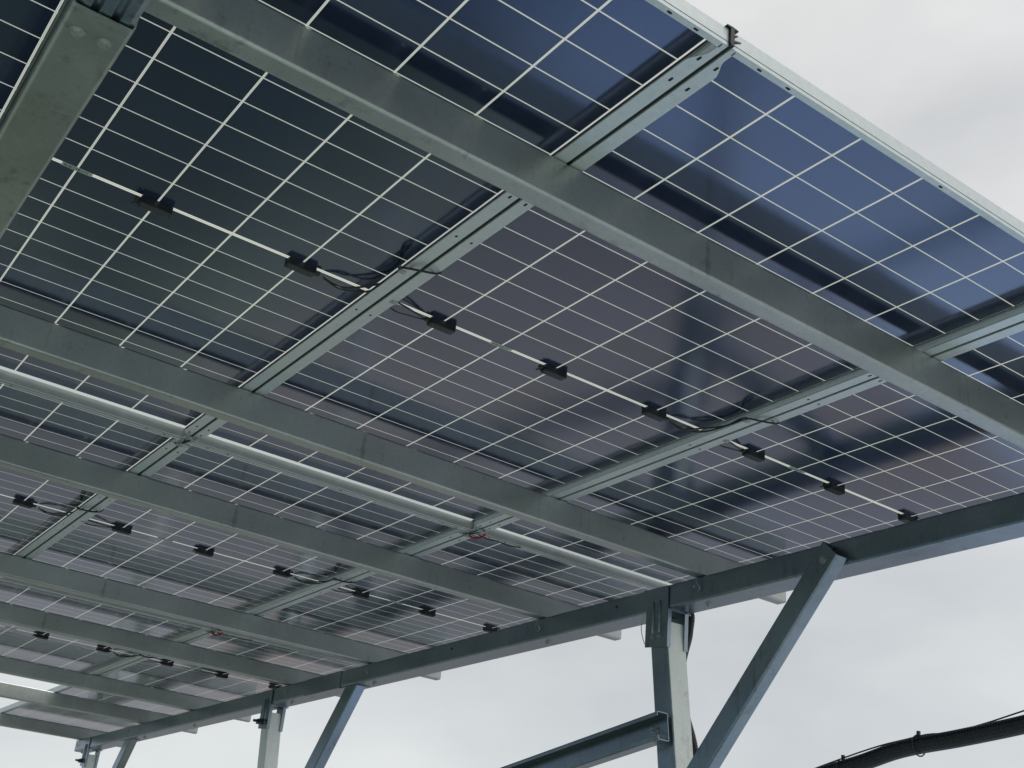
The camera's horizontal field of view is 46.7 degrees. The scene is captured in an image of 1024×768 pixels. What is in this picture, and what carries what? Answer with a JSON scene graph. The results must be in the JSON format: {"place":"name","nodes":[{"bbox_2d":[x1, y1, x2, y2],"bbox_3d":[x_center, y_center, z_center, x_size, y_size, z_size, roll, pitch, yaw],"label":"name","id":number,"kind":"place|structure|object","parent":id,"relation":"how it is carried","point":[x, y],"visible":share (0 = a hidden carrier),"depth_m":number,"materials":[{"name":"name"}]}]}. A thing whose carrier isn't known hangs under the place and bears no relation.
{"place":"outdoors","nodes":[
{"label":"outdoors","id":0,"kind":"place"},
{"bbox_2d":[0,0,150,238],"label":"girder","id":1,"kind":"object","parent":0,"point":[82,46],"visible":1,"depth_m":1.99,"materials":[{"name":"metal"}]},
{"bbox_2d":[0,0,1023,767],"label":"sky","id":2,"kind":"structure","parent":0,"point":[936,644],"materials":[{"name":"grey"}]},
{"label":"ground","id":3,"kind":"structure","parent":0,"visible":0},
{"bbox_2d":[75,737,102,767],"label":"post","id":4,"kind":"object","parent":3,"relation":"on","point":[87,760],"visible":0.98,"depth_m":9.65,"materials":[{"name":"metal"}]},
{"bbox_2d":[253,689,288,767],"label":"post","id":5,"kind":"object","parent":3,"relation":"on","point":[270,723],"visible":0.98,"depth_m":7.01,"materials":[{"name":"metal"}]},
{"bbox_2d":[74,492,1023,753],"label":"girder","id":6,"kind":"object","parent":5,"relation":"on","point":[981,524],"visible":0.93,"depth_m":4.60,"materials":[{"name":"metal"}]},
{"bbox_2d":[0,713,121,746],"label":"purlin","id":7,"kind":"object","parent":6,"relation":"on","point":[42,726],"depth_m":9.82,"materials":[{"name":"metal"}]},
{"bbox_2d":[0,682,197,733],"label":"purlin","id":8,"kind":"object","parent":6,"relation":"on","point":[65,701],"visible":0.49,"depth_m":8.59,"materials":[{"name":"metal"}]},
{"bbox_2d":[0,685,188,731],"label":"solar module","id":9,"kind":"object","parent":8,"relation":"on","point":[49,714],"visible":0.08,"depth_m":9.55,"materials":[{"name":"glass"}]},
{"bbox_2d":[0,656,250,721],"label":"purlin","id":10,"kind":"object","parent":6,"relation":"on","point":[67,677],"visible":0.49,"depth_m":7.79,"materials":[{"name":"metal"}]},
{"bbox_2d":[0,580,212,674],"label":"solar module","id":11,"kind":"object","parent":10,"relation":"on","point":[13,638],"visible":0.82,"depth_m":6.69,"materials":[{"name":"glass"}]},
{"bbox_2d":[113,652,158,662],"bbox_3d":[-2.230,1.651,7.162,0.294,0.044,0.267,22,-30,-30],"label":"solar cable","id":12,"kind":"object","parent":11,"relation":"attached to","point":[140,654],"visible":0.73,"depth_m":7.21,"materials":[{"name":"black plastic"}]},
{"bbox_2d":[97,631,360,701],"bbox_3d":[-1.842,1.861,7.538,1.133,0.040,2.471,22,-30,-30],"label":"solar module","id":13,"kind":"object","parent":10,"relation":"on","point":[186,676],"visible":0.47,"depth_m":7.53,"materials":[{"name":"glass"}]},
{"bbox_2d":[206,628,251,640],"bbox_3d":[-1.506,1.353,6.360,0.246,0.020,0.114,22,-30,-30],"label":"wire tie","id":14,"kind":"object","parent":13,"relation":"attached to","point":[214,633],"visible":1,"depth_m":6.33,"materials":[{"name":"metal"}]},
{"bbox_2d":[112,738,139,767],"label":"brace","id":15,"kind":"object","parent":6,"relation":"attached to","point":[125,752],"visible":1,"depth_m":8.98,"materials":[{"name":"metal"}]},
{"bbox_2d":[0,601,340,696],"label":"purlin","id":16,"kind":"object","parent":6,"relation":"on","point":[49,622],"depth_m":6.54,"materials":[{"name":"metal"}]},
{"bbox_2d":[88,303,1023,674],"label":"gasket strip","id":17,"kind":"object","parent":16,"relation":"attached to","point":[648,451],"visible":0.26,"depth_m":3.57,"materials":[{"name":"black rubber"}]},
{"bbox_2d":[0,552,440,679],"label":"purlin","id":18,"kind":"object","parent":6,"relation":"on","point":[27,570],"visible":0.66,"depth_m":5.73,"materials":[{"name":"metal"}]},
{"bbox_2d":[0,381,184,556],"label":"solar module","id":19,"kind":"object","parent":18,"relation":"on","point":[71,429],"visible":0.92,"depth_m":4.12,"materials":[{"name":"glass"}]},
{"bbox_2d":[38,506,109,527],"bbox_3d":[-1.712,0.521,4.734,0.294,0.043,0.267,22,-30,-30],"label":"solar cable","id":20,"kind":"object","parent":19,"relation":"attached to","point":[57,514],"visible":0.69,"depth_m":4.78,"materials":[{"name":"black plastic"}]},
{"bbox_2d":[0,434,621,640],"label":"purlin","id":21,"kind":"object","parent":6,"relation":"on","point":[33,459],"visible":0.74,"depth_m":4.45,"materials":[{"name":"metal"}]},
{"bbox_2d":[0,440,471,629],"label":"solar module","id":22,"kind":"object","parent":21,"relation":"on","point":[234,477],"visible":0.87,"depth_m":4.96,"materials":[{"name":"glass"}]},
{"bbox_2d":[294,576,355,592],"bbox_3d":[-0.789,0.891,5.298,0.294,0.044,0.267,22,-30,-30],"label":"solar cable","id":23,"kind":"object","parent":22,"relation":"attached to","point":[315,582],"visible":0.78,"depth_m":5.34,"materials":[{"name":"black plastic"}]},
{"bbox_2d":[217,531,651,665],"bbox_3d":[-0.400,1.101,5.673,1.133,0.040,2.471,22,-30,-30],"label":"solar module","id":24,"kind":"object","parent":21,"relation":"on","point":[357,612],"visible":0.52,"depth_m":5.53,"materials":[{"name":"glass"}]},
{"bbox_2d":[0,380,652,588],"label":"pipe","id":25,"kind":"object","parent":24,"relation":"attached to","point":[307,478],"visible":0.11,"depth_m":4.09,"materials":[{"name":"white metal"}]},
{"bbox_2d":[460,527,520,547],"bbox_3d":[-0.065,0.593,4.496,0.246,0.020,0.114,22,-30,-30],"label":"wire tie","id":26,"kind":"object","parent":24,"relation":"attached to","point":[468,535],"visible":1,"depth_m":4.47,"materials":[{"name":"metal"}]},
{"bbox_2d":[305,684,369,767],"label":"brace","id":27,"kind":"object","parent":6,"relation":"attached to","point":[335,726],"visible":1,"depth_m":6.36,"materials":[{"name":"metal"}]},
{"bbox_2d":[0,304,785,604],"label":"purlin","id":28,"kind":"object","parent":6,"relation":"on","point":[52,342],"visible":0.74,"depth_m":3.60,"materials":[{"name":"metal"}]},
{"bbox_2d":[144,0,1023,448],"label":"purlin","id":29,"kind":"object","parent":6,"relation":"on","point":[286,48],"visible":1,"depth_m":2.33,"materials":[{"name":"metal"}]},
{"bbox_2d":[0,0,728,438],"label":"solar module","id":30,"kind":"object","parent":29,"relation":"on","point":[188,94],"visible":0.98,"depth_m":2.54,"materials":[{"name":"glass"}]},
{"bbox_2d":[323,265,441,319],"bbox_3d":[-0.271,-0.238,2.870,0.294,0.044,0.267,22,-30,-30],"label":"solar cable","id":31,"kind":"object","parent":30,"relation":"attached to","point":[399,270],"visible":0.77,"depth_m":2.91,"materials":[{"name":"black plastic"}]},
{"bbox_2d":[15,24,740,556],"bbox_3d":[-1.779,0.542,4.824,0.030,0.044,7.424,22,-30,-30],"label":"mounting rail","id":32,"kind":"object","parent":29,"relation":"on","point":[731,36],"visible":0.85,"depth_m":2.64,"materials":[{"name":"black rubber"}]},
{"bbox_2d":[192,34,1023,530],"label":"solar module","id":33,"kind":"object","parent":29,"relation":"on","point":[724,96],"visible":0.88,"depth_m":2.89,"materials":[{"name":"glass"}]},
{"bbox_2d":[174,433,201,447],"bbox_3d":[-1.064,0.191,3.887,0.056,0.016,0.115,22,-30,-29],"label":"wire tie","id":34,"kind":"object","parent":33,"relation":"attached to","point":[189,439],"visible":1,"depth_m":3.88,"materials":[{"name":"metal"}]},
{"bbox_2d":[669,416,779,451],"bbox_3d":[0.652,0.132,3.433,0.294,0.044,0.267,22,-30,-30],"label":"solar cable","id":35,"kind":"object","parent":33,"relation":"attached to","point":[744,419],"visible":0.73,"depth_m":3.47,"materials":[{"name":"black plastic"}]},
{"bbox_2d":[476,321,1023,588],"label":"solar module","id":36,"kind":"object","parent":29,"relation":"on","point":[751,466],"visible":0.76,"depth_m":3.77,"materials":[{"name":"glass"}]},
{"bbox_2d":[687,542,847,767],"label":"brace","id":37,"kind":"object","parent":6,"relation":"attached to","point":[807,595],"visible":1,"depth_m":3.91,"materials":[{"name":"metal"}]},
{"bbox_2d":[645,586,692,767],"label":"post","id":38,"kind":"object","parent":3,"relation":"on","point":[666,635],"visible":0.99,"depth_m":4.37,"materials":[{"name":"metal"}]},
{"bbox_2d":[501,711,668,767],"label":"tie channel","id":39,"kind":"object","parent":38,"relation":"attached to","point":[650,730],"visible":1,"depth_m":4.43,"materials":[{"name":"metal"}]},
{"bbox_2d":[646,590,697,755],"bbox_3d":[0.611,1.342,4.383,0.116,1.224,0.191,26,-38,-38],"label":"riser conduit","id":40,"kind":"object","parent":38,"relation":"attached to","point":[691,620],"visible":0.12,"depth_m":4.51,"materials":[{"name":"black"}]},
{"bbox_2d":[815,710,1023,767],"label":"support wire","id":41,"kind":"object","parent":38,"relation":"attached to","point":[915,736],"visible":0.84,"depth_m":3.40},
{"bbox_2d":[816,715,1023,767],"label":"corrugated conduit","id":42,"kind":"object","parent":41,"relation":"attached to","point":[958,738],"visible":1,"depth_m":3.27,"materials":[{"name":"black plastic"}]}
]}

